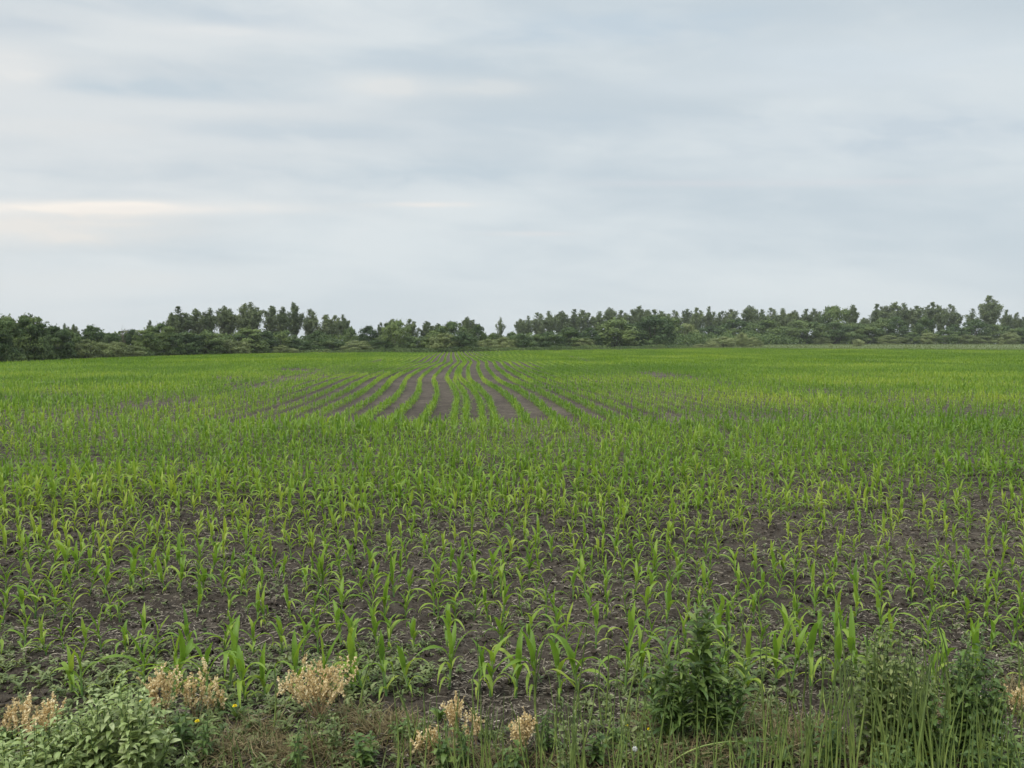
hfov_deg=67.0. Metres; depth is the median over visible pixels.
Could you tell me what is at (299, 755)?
horsetail
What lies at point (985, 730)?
horsetail
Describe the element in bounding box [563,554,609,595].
corn plant
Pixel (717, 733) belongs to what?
horsetail
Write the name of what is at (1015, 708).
horsetail
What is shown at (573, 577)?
corn plant
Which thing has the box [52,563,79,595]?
corn plant
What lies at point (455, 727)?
horsetail
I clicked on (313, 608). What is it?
corn plant
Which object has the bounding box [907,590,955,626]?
corn plant
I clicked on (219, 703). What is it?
dandelion
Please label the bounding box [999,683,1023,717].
dried weed
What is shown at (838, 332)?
broadleaf tree
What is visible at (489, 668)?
corn plant
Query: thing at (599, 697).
horsetail
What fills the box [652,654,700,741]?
tall weed
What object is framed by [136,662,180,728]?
dried weed
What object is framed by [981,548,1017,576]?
corn plant
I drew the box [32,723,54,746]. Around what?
verge weed
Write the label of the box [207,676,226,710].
dried weed
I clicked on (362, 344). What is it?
willow bush
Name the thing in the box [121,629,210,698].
corn plant
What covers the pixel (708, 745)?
horsetail
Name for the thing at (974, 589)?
corn plant
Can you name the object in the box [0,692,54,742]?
dried weed
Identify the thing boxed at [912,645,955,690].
corn plant
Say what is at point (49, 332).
broadleaf tree
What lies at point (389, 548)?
corn plant
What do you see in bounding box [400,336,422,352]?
broadleaf tree
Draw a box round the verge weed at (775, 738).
[763,734,787,750]
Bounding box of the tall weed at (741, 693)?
[714,657,758,732]
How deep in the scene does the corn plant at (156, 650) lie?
4.77 m
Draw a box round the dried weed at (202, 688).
[174,657,217,719]
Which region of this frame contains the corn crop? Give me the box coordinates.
[0,347,1023,666]
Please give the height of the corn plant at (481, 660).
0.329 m
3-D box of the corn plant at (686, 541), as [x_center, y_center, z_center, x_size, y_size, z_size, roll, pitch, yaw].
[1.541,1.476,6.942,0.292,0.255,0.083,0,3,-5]
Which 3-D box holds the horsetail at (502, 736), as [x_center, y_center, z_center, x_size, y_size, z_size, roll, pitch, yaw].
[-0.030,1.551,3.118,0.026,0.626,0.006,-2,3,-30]
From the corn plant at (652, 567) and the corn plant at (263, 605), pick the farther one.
the corn plant at (652, 567)
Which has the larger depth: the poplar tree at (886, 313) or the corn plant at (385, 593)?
the poplar tree at (886, 313)
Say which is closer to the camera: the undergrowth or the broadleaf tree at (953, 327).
the undergrowth
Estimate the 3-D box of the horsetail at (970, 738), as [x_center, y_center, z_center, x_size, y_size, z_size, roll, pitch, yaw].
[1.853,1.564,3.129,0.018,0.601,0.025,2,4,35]
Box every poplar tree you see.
[71,324,79,336]
[165,312,180,332]
[173,306,195,332]
[188,308,203,333]
[199,307,217,332]
[213,305,234,337]
[228,308,236,337]
[229,303,257,334]
[247,302,263,328]
[261,305,286,332]
[274,306,293,331]
[286,302,304,337]
[301,308,317,337]
[312,314,336,337]
[330,315,340,337]
[337,314,349,342]
[376,322,384,335]
[403,319,420,350]
[420,321,433,338]
[458,316,474,335]
[468,319,477,335]
[495,317,505,337]
[514,319,527,333]
[523,315,533,335]
[530,312,545,334]
[541,311,557,331]
[554,310,570,342]
[568,309,581,330]
[575,309,597,331]
[591,311,603,331]
[602,307,618,334]
[615,310,630,328]
[627,305,643,323]
[632,310,645,323]
[642,309,653,318]
[656,310,674,323]
[671,310,682,332]
[679,308,692,333]
[688,307,706,331]
[703,306,717,332]
[711,311,726,332]
[723,309,740,334]
[740,305,760,328]
[752,309,769,331]
[765,308,784,327]
[778,308,788,325]
[784,310,800,326]
[800,309,815,334]
[809,308,821,332]
[843,304,859,323]
[859,317,870,324]
[868,304,883,327]
[877,301,900,330]
[897,303,914,332]
[906,305,926,331]
[922,302,937,331]
[933,304,948,335]
[946,304,964,326]
[964,308,983,334]
[978,295,1003,331]
[999,310,1014,332]
[1010,312,1019,334]
[1017,317,1023,327]
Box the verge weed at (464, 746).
[451,722,473,767]
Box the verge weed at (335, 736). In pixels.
[318,713,343,749]
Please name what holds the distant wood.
on the ground at (506, 411)
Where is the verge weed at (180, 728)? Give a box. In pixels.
[170,707,196,750]
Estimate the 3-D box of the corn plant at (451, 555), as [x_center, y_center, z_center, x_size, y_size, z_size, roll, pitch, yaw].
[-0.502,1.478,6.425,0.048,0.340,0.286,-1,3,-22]
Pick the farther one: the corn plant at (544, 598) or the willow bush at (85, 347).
the willow bush at (85, 347)
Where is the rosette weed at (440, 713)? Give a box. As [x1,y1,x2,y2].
[430,706,446,720]
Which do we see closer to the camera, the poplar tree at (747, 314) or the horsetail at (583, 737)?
the horsetail at (583, 737)
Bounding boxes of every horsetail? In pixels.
[180,736,188,767]
[232,741,234,767]
[235,737,242,767]
[247,739,255,767]
[273,668,276,728]
[297,740,301,767]
[307,715,315,767]
[359,644,380,706]
[361,665,368,706]
[393,687,399,766]
[394,676,411,726]
[397,730,402,767]
[399,683,411,755]
[401,730,403,767]
[411,712,417,743]
[421,686,425,750]
[424,699,430,767]
[426,723,439,762]
[436,691,442,766]
[444,718,455,767]
[453,701,464,767]
[454,692,459,761]
[454,729,456,767]
[456,689,459,742]
[462,699,487,745]
[466,719,474,767]
[472,669,479,739]
[472,697,474,767]
[476,634,479,714]
[480,700,482,762]
[482,698,491,767]
[482,726,486,767]
[484,711,488,767]
[487,724,491,767]
[489,703,494,767]
[489,720,499,767]
[495,718,500,750]
[502,703,503,767]
[518,713,526,767]
[525,739,528,767]
[534,639,544,760]
[534,647,539,754]
[535,731,536,767]
[540,727,541,767]
[541,702,549,767]
[545,699,565,767]
[548,674,554,765]
[555,685,559,766]
[558,694,569,767]
[568,708,571,767]
[569,707,575,767]
[570,689,587,767]
[570,719,575,762]
[570,727,580,767]
[572,697,573,767]
[574,666,578,751]
[574,670,584,767]
[574,690,579,754]
[575,627,586,725]
[580,668,595,764]
[583,698,586,767]
[598,668,601,724]
[599,714,610,767]
[604,690,611,753]
[605,630,608,723]
[612,670,617,767]
[615,726,624,767]
[616,670,621,767]
[617,741,626,767]
[619,698,630,767]
[623,712,634,767]
[624,597,647,720]
[626,710,631,767]
[635,657,641,718]
[637,710,642,767]
[641,681,649,767]
[642,733,659,767]
[643,640,664,720]
[643,686,661,767]
[644,693,650,767]
[647,711,657,767]
[651,738,659,767]
[656,689,668,767]
[665,741,776,766]
[666,692,674,767]
[669,705,675,767]
[676,620,679,738]
[695,698,697,767]
[704,689,708,743]
[713,718,718,767]
[714,685,717,767]
[717,719,731,754]
[718,717,738,767]
[723,616,741,680]
[724,606,728,711]
[729,706,737,767]
[730,729,734,767]
[733,725,741,767]
[734,602,743,675]
[742,714,750,767]
[748,620,766,721]
[748,726,756,767]
[750,696,756,767]
[757,727,761,767]
[760,649,764,743]
[760,685,765,767]
[765,693,767,761]
[766,719,772,767]
[768,729,778,767]
[769,685,773,736]
[769,720,778,767]
[771,715,777,767]
[773,722,782,767]
[775,682,792,767]
[776,685,791,767]
[779,698,788,767]
[779,699,795,747]
[782,660,788,760]
[785,659,802,764]
[786,672,799,742]
[791,727,793,767]
[801,693,813,767]
[801,727,805,767]
[802,648,806,711]
[802,675,813,767]
[804,708,806,767]
[807,690,826,767]
[808,666,810,761]
[816,629,823,732]
[818,661,836,767]
[820,699,833,758]
[821,742,824,767]
[822,673,847,767]
[823,635,830,719]
[825,695,827,767]
[827,663,830,767]
[830,669,834,767]
[832,661,835,730]
[833,643,852,745]
[833,662,841,767]
[833,663,835,737]
[834,687,840,767]
[835,669,841,724]
[835,678,852,767]
[836,661,844,767]
[838,618,845,726]
[844,643,853,767]
[844,728,846,767]
[846,663,854,767]
[846,682,852,767]
[849,662,852,767]
[850,666,853,764]
[851,690,858,755]
[855,638,867,767]
[866,625,873,723]
[867,675,882,767]
[868,664,886,765]
[870,649,877,767]
[871,677,877,767]
[871,720,875,767]
[874,646,889,767]
[874,724,880,767]
[880,653,884,761]
[883,680,889,767]
[887,723,890,767]
[892,666,895,766]
[893,723,903,767]
[894,650,904,766]
[895,663,904,767]
[896,699,909,767]
[897,690,917,767]
[898,679,909,755]
[898,693,914,767]
[901,644,916,765]
[902,679,907,752]
[905,693,917,745]
[906,728,908,767]
[908,647,923,767]
[911,657,918,765]
[911,685,923,764]
[913,646,917,747]
[913,691,916,757]
[913,699,928,767]
[915,643,927,746]
[916,640,932,767]
[919,654,924,767]
[920,616,930,753]
[921,640,937,767]
[921,650,935,767]
[923,667,933,767]
[929,690,941,764]
[930,606,948,707]
[930,725,941,767]
[933,597,938,731]
[934,642,942,757]
[938,725,940,767]
[939,660,947,718]
[940,644,951,745]
[941,716,949,761]
[943,662,979,767]
[943,700,946,767]
[944,666,949,752]
[948,734,952,767]
[950,719,959,767]
[953,650,966,767]
[953,671,964,765]
[959,705,968,767]
[968,700,974,767]
[971,712,974,767]
[973,681,991,767]
[974,687,980,750]
[976,686,980,767]
[978,708,990,767]
[980,704,983,767]
[983,703,989,757]
[989,692,996,759]
[993,687,1004,767]
[996,692,1008,763]
[999,725,1002,767]
[1006,710,1008,767]
[1007,697,1010,753]
[1009,718,1021,767]
[1011,691,1020,724]
[1011,743,1016,767]
[1012,616,1020,714]
[1017,685,1022,760]
[1019,648,1023,727]
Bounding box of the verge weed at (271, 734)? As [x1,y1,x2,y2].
[260,728,284,739]
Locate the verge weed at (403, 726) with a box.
[388,717,410,741]
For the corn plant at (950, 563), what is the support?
on the ground at (506, 411)
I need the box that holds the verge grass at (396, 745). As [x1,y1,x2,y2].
[0,697,1023,767]
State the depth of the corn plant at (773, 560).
6.39 m
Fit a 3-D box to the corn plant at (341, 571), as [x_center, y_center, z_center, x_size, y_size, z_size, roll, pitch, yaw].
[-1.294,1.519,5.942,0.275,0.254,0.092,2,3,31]
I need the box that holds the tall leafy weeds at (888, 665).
[846,621,941,767]
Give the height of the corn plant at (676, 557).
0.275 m
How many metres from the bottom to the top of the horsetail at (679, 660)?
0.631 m
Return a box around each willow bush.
[74,338,101,358]
[88,342,117,358]
[108,341,130,357]
[113,344,148,356]
[210,339,244,353]
[237,341,251,353]
[272,345,289,352]
[287,348,299,353]
[339,340,373,352]
[429,332,461,351]
[476,338,503,351]
[494,337,517,350]
[566,337,595,349]
[677,322,698,344]
[692,344,707,347]
[703,340,718,347]
[706,337,739,346]
[735,332,748,346]
[745,336,757,346]
[811,337,835,344]
[852,339,865,345]
[876,334,897,344]
[893,337,913,343]
[919,333,938,344]
[957,334,981,343]
[971,336,998,343]
[997,332,1022,343]
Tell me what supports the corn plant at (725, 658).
on the ground at (506, 411)
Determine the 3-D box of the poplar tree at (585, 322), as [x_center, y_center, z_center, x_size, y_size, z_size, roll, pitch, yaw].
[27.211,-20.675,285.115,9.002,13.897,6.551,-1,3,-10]
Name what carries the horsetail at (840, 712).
on the ground at (506, 411)
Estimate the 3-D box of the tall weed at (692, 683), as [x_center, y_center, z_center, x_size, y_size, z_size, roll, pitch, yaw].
[0.875,1.506,3.748,0.265,0.506,0.188,0,3,0]
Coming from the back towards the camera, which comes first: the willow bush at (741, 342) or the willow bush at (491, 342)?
the willow bush at (741, 342)
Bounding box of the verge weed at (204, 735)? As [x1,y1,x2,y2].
[192,713,218,760]
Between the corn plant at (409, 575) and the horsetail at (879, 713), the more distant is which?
the corn plant at (409, 575)
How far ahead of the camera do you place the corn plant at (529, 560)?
6.36 m
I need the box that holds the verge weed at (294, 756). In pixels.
[286,719,308,767]
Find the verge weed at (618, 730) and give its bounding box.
[604,725,633,752]
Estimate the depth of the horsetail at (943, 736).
3.42 m
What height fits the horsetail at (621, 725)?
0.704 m
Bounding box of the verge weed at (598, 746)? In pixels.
[581,732,609,767]
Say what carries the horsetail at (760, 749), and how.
on the ground at (506, 411)
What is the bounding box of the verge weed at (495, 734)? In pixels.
[476,729,501,739]
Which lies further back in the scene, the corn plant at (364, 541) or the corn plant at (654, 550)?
the corn plant at (364, 541)
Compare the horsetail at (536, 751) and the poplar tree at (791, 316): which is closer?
the horsetail at (536, 751)
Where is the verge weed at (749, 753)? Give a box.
[736,730,761,767]
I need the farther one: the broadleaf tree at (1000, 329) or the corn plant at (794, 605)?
the broadleaf tree at (1000, 329)
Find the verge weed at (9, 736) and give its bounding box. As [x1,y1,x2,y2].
[0,727,24,742]
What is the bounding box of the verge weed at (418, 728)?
[405,717,427,745]
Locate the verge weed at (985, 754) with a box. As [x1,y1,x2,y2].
[974,733,989,766]
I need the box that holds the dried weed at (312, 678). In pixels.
[277,653,357,720]
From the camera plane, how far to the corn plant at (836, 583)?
5.92 m
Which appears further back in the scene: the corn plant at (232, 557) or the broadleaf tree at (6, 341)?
the broadleaf tree at (6, 341)
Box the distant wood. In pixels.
[59,328,1003,351]
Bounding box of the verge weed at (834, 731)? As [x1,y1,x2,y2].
[810,706,843,767]
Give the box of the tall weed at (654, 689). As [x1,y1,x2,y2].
[633,626,680,735]
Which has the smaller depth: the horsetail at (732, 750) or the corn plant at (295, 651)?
the horsetail at (732, 750)
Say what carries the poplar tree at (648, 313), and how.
on the ground at (506, 411)
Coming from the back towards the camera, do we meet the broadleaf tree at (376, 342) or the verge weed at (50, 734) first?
the broadleaf tree at (376, 342)
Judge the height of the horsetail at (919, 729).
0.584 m
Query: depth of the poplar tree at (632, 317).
293.25 m
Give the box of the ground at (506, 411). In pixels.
[0,345,1023,767]
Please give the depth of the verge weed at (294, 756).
3.51 m
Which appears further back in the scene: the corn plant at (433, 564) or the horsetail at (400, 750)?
the corn plant at (433, 564)
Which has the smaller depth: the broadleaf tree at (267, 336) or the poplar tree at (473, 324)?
the broadleaf tree at (267, 336)
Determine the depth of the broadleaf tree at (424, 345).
158.33 m
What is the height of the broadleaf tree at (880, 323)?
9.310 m
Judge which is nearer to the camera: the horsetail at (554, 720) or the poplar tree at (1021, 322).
the horsetail at (554, 720)
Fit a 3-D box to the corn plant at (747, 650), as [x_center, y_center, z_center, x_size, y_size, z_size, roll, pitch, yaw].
[1.312,1.522,4.381,0.148,0.436,0.492,-2,3,-31]
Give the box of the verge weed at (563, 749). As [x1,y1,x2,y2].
[556,710,580,767]
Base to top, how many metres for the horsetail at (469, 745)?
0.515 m
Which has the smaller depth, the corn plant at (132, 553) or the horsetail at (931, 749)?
the horsetail at (931, 749)
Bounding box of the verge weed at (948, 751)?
[924,728,958,767]
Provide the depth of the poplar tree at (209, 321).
157.38 m
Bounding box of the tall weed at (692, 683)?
[667,642,718,742]
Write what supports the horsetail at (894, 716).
on the ground at (506, 411)
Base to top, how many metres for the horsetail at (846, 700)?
0.746 m
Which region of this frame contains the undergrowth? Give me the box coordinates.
[3,344,690,361]
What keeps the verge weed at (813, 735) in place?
on the ground at (506, 411)
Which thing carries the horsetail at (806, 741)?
on the ground at (506, 411)
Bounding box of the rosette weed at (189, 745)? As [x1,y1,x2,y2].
[184,743,202,752]
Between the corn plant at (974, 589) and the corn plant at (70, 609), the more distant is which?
the corn plant at (974, 589)
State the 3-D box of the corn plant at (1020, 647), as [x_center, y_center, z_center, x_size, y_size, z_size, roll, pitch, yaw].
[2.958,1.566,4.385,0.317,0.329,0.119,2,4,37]
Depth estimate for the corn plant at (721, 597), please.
5.38 m
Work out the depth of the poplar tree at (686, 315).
297.07 m
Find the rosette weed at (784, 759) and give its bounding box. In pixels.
[766,747,797,763]
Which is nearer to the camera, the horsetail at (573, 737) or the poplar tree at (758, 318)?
the horsetail at (573, 737)
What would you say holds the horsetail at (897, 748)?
on the ground at (506, 411)
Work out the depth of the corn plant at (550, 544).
6.93 m
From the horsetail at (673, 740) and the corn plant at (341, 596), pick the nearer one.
the horsetail at (673, 740)
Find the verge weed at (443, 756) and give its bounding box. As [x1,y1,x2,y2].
[430,723,457,767]
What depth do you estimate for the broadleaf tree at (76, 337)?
96.50 m
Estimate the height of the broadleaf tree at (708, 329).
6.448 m
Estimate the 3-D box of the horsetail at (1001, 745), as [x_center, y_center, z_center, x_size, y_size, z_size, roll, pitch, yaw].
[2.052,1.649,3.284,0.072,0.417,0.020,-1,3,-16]
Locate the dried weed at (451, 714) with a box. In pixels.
[441,691,464,741]
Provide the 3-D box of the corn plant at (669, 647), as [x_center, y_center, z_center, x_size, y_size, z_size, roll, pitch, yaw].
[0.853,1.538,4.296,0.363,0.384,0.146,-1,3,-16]
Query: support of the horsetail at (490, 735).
on the ground at (506, 411)
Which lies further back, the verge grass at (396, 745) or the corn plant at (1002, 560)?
the corn plant at (1002, 560)
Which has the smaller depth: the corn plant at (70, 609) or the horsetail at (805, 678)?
the horsetail at (805, 678)
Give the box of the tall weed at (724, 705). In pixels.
[699,680,750,744]
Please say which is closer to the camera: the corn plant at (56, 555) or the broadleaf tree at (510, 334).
the corn plant at (56, 555)
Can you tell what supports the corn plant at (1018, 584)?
on the ground at (506, 411)
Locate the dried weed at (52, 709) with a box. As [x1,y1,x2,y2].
[33,691,66,731]
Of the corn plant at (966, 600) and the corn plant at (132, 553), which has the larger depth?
the corn plant at (132, 553)
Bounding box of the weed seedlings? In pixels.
[0,482,1023,767]
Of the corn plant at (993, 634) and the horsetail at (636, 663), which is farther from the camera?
the corn plant at (993, 634)
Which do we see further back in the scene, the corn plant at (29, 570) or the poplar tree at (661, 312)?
the poplar tree at (661, 312)
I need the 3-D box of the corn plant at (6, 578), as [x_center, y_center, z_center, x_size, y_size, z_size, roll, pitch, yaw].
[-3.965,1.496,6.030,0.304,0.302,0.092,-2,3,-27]
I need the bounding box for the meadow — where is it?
[368,344,1023,352]
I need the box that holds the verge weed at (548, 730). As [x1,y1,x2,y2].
[532,709,562,751]
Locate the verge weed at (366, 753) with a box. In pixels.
[347,730,379,767]
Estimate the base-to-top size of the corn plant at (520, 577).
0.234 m
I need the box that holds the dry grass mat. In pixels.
[0,667,1023,767]
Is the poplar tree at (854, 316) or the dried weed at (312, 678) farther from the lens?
the poplar tree at (854, 316)
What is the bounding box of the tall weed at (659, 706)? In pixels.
[647,676,691,735]
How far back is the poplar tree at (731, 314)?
287.13 m
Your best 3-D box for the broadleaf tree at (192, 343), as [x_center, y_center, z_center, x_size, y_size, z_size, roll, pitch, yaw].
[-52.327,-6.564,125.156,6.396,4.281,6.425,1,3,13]
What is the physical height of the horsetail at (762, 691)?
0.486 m
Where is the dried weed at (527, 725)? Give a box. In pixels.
[508,706,537,766]
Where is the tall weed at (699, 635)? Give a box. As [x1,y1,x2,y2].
[679,601,728,734]
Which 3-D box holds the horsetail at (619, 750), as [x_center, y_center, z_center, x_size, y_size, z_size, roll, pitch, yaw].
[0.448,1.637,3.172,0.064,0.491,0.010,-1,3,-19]
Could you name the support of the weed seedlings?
on the ground at (506, 411)
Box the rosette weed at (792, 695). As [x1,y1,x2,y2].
[781,686,800,702]
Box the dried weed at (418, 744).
[410,724,440,757]
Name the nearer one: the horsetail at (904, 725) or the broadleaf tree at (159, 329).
the horsetail at (904, 725)
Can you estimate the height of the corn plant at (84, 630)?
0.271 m
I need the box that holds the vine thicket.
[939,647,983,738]
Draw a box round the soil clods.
[0,465,1023,767]
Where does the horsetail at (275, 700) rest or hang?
on the ground at (506, 411)
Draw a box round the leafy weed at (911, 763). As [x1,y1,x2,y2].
[860,734,929,767]
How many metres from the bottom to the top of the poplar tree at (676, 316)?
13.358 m
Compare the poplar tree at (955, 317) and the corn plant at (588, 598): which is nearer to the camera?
the corn plant at (588, 598)
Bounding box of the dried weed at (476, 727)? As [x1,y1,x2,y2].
[461,708,484,747]
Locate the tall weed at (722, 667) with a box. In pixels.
[693,628,742,732]
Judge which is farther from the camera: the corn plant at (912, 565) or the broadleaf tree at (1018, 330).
the broadleaf tree at (1018, 330)
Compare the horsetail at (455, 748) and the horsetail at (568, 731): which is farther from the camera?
the horsetail at (568, 731)
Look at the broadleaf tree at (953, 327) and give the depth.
255.19 m
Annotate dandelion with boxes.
[187,719,210,744]
[212,690,237,710]
[217,693,253,719]
[607,746,646,767]
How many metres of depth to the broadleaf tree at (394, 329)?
158.79 m
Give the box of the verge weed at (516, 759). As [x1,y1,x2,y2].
[493,739,525,767]
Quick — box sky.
[0,0,1023,344]
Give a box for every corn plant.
[0,565,24,590]
[0,583,31,622]
[0,615,3,652]
[2,612,47,650]
[6,544,33,575]
[6,578,53,618]
[8,583,40,618]
[11,559,45,593]
[14,531,44,560]
[22,613,59,654]
[28,548,53,571]
[28,566,61,594]
[35,550,69,575]
[36,610,74,650]
[38,579,74,617]
[46,585,89,619]
[50,540,80,574]
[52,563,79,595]
[53,540,100,577]
[53,642,105,697]
[54,565,88,594]
[59,644,80,696]
[64,618,101,656]
[70,545,94,576]
[72,563,120,595]
[72,605,122,651]
[91,555,123,597]
[94,541,114,574]
[96,625,170,690]
[97,585,124,620]
[104,592,136,621]
[115,619,128,654]
[118,543,148,575]
[118,544,149,574]
[118,558,150,591]
[121,556,156,590]
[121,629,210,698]
[130,531,160,559]
[130,616,186,657]
[134,602,156,650]
[135,556,176,592]
[138,543,163,575]
[154,535,172,560]
[160,541,170,574]
[163,640,236,692]
[164,628,205,683]
[166,528,191,560]
[168,555,185,592]
[170,532,187,565]
[172,531,192,557]
[173,605,196,641]
[174,534,219,573]
[180,561,216,588]
[184,563,215,593]
[189,579,205,616]
[200,528,228,554]
[201,618,241,652]
[206,540,223,574]
[210,615,244,687]
[211,557,236,594]
[217,586,247,618]
[220,547,242,574]
[222,645,266,707]
[223,567,246,593]
[225,611,245,646]
[226,524,263,556]
[227,562,258,595]
[229,543,258,575]
[240,615,272,654]
[241,641,275,698]
[242,542,257,573]
[245,582,274,627]
[247,582,265,622]
[253,565,268,592]
[257,550,283,579]
[265,615,299,653]
[272,523,305,559]
[274,628,310,700]
[277,553,287,581]
[282,584,302,621]
[284,613,325,655]
[286,545,314,577]
[289,605,347,654]
[291,565,308,593]
[291,626,355,694]
[294,545,350,593]
[300,587,324,620]
[303,553,329,601]
[308,581,343,612]
[309,555,315,578]
[316,534,354,562]
[320,527,339,559]
[321,600,352,647]
[324,576,361,616]
[326,547,347,575]
[328,565,360,594]
[334,537,363,574]
[334,647,369,690]
[335,624,369,689]
[337,608,366,657]
[345,537,359,561]
[348,580,392,615]
[352,568,373,595]
[356,601,391,645]
[359,532,371,558]
[359,544,388,582]
[359,629,402,699]
[367,562,385,592]
[372,552,405,596]
[372,572,389,615]
[375,610,410,652]
[376,532,399,562]
[382,530,396,561]
[387,535,410,560]
[387,588,419,617]
[394,547,406,573]
[394,645,428,696]
[398,567,426,597]
[406,617,431,647]
[410,575,455,615]
[411,533,436,555]
[414,615,476,692]
[418,561,457,594]
[418,585,463,619]
[420,547,450,577]
[420,554,458,596]
[437,602,464,645]
[443,588,474,621]
[445,541,456,580]
[446,545,472,580]
[452,559,466,598]
[457,588,493,620]
[462,541,485,580]
[463,565,480,597]
[466,559,511,594]
[468,638,492,698]
[471,635,527,696]
[475,586,499,620]
[476,544,507,581]
[479,609,518,650]
[482,562,505,596]
[484,540,519,578]
[484,609,517,649]
[488,534,507,558]
[491,627,529,698]
[495,574,524,617]
[500,628,554,700]
[507,555,524,575]
[508,586,532,615]
[509,541,543,578]
[514,567,541,594]
[515,526,545,560]
[518,534,540,559]
[519,608,551,646]
[523,573,569,617]
[524,546,552,577]
[531,573,545,598]
[536,586,569,620]
[536,603,580,643]
[541,533,564,561]
[546,603,589,654]
[547,624,609,694]
[548,638,582,696]
[561,565,578,599]
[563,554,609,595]
[574,601,612,649]
[575,547,585,574]
[577,548,601,580]
[577,583,607,619]
[587,566,612,595]
[594,583,620,618]
[598,626,657,690]
[601,553,606,574]
[605,526,628,558]
[605,601,658,654]
[612,549,642,581]
[612,588,637,617]
[623,560,649,595]
[624,546,660,579]
[626,611,674,650]
[628,582,662,619]
[629,620,660,687]
[630,625,688,692]
[643,553,667,579]
[645,538,668,580]
[647,568,662,599]
[649,558,688,598]
[661,583,680,623]
[668,545,691,573]
[672,535,697,558]
[672,554,690,594]
[672,589,700,622]
[673,605,700,657]
[677,555,708,581]
[677,625,726,676]
[677,634,722,681]
[690,585,716,619]
[694,538,712,561]
[694,555,713,598]
[698,551,718,577]
[699,630,750,686]
[700,576,721,597]
[703,595,736,649]
[706,593,738,621]
[709,590,746,619]
[711,623,786,691]
[715,602,742,644]
[716,548,741,576]
[731,571,766,603]
[732,562,745,600]
[738,583,781,620]
[739,618,784,651]
[740,589,759,623]
[744,622,799,684]
[750,548,766,578]
[751,567,772,596]
[764,567,792,598]
[766,617,825,681]
[768,550,789,579]
[769,603,804,650]
[773,549,803,579]
[782,566,808,598]
[786,544,815,577]
[788,592,804,621]
[789,594,809,623]
[789,611,814,647]
[792,616,824,685]
[797,550,820,577]
[803,559,821,594]
[805,584,830,616]
[813,618,868,685]
[815,565,839,599]
[817,610,822,648]
[822,596,848,646]
[823,556,842,579]
[824,573,844,596]
[825,613,868,642]
[826,551,837,575]
[828,587,843,619]
[837,552,863,580]
[841,557,867,600]
[841,606,868,684]
[849,580,863,620]
[849,633,887,676]
[857,591,889,620]
[859,552,869,577]
[859,605,904,653]
[861,565,896,598]
[869,545,877,561]
[870,573,891,603]
[873,547,901,578]
[873,608,900,646]
[890,558,915,580]
[893,564,928,601]
[895,604,949,648]
[902,551,920,577]
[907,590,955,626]
[910,561,945,595]
[911,628,966,691]
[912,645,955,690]
[921,547,956,574]
[921,548,950,573]
[922,591,965,622]
[930,576,942,600]
[932,539,941,555]
[937,548,967,574]
[941,559,968,597]
[948,595,984,623]
[960,545,978,573]
[961,618,980,679]
[965,626,984,669]
[966,576,984,600]
[966,617,987,644]
[974,580,1019,620]
[975,595,990,623]
[976,569,995,603]
[978,568,1005,595]
[979,557,1003,575]
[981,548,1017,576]
[983,605,1023,649]
[986,614,1003,652]
[996,557,1018,576]
[999,614,1023,645]
[1002,567,1023,594]
[1002,643,1023,675]
[1006,583,1023,623]
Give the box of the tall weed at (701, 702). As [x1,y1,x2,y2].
[673,686,720,736]
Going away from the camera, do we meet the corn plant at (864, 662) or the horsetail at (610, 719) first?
the horsetail at (610, 719)
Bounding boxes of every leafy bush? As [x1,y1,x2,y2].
[0,719,88,767]
[35,700,115,767]
[59,670,180,767]
[884,684,957,767]
[938,622,1012,766]
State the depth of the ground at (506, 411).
7.12 m
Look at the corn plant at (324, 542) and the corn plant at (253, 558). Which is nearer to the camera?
the corn plant at (253, 558)
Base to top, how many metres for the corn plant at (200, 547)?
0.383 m
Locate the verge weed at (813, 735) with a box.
[800,705,819,756]
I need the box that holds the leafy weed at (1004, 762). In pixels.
[956,714,1023,767]
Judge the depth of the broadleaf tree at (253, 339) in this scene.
140.76 m
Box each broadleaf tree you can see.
[0,313,32,361]
[0,319,23,361]
[12,312,54,359]
[27,327,60,359]
[39,323,74,359]
[52,329,83,358]
[79,324,108,357]
[103,333,122,351]
[123,329,143,356]
[131,327,163,355]
[149,322,177,355]
[161,332,186,355]
[170,330,206,354]
[194,329,228,354]
[227,327,269,352]
[260,330,279,352]
[270,329,297,350]
[286,339,313,352]
[302,330,330,352]
[315,338,348,352]
[342,326,358,350]
[357,326,378,349]
[371,338,394,351]
[372,318,411,352]
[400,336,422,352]
[419,330,446,352]
[432,321,476,349]
[443,334,477,351]
[470,324,488,350]
[486,333,496,347]
[505,331,519,349]
[509,334,536,349]
[530,333,546,349]
[534,331,566,349]
[550,325,590,348]
[581,327,603,348]
[595,317,641,348]
[621,321,655,335]
[632,315,679,347]
[636,314,687,340]
[697,326,724,336]
[715,319,756,335]
[741,318,787,344]
[778,326,802,344]
[780,319,834,344]
[814,321,858,344]
[818,305,851,343]
[842,322,869,344]
[851,324,886,343]
[869,317,900,343]
[883,316,911,342]
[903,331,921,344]
[910,316,941,343]
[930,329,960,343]
[943,324,966,343]
[956,319,994,343]
[982,324,1020,343]
[1000,327,1023,343]
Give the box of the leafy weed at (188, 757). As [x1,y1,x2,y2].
[172,750,198,767]
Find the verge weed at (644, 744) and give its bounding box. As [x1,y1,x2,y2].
[634,730,653,757]
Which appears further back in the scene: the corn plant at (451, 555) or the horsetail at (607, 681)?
the corn plant at (451, 555)
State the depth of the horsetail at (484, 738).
3.33 m

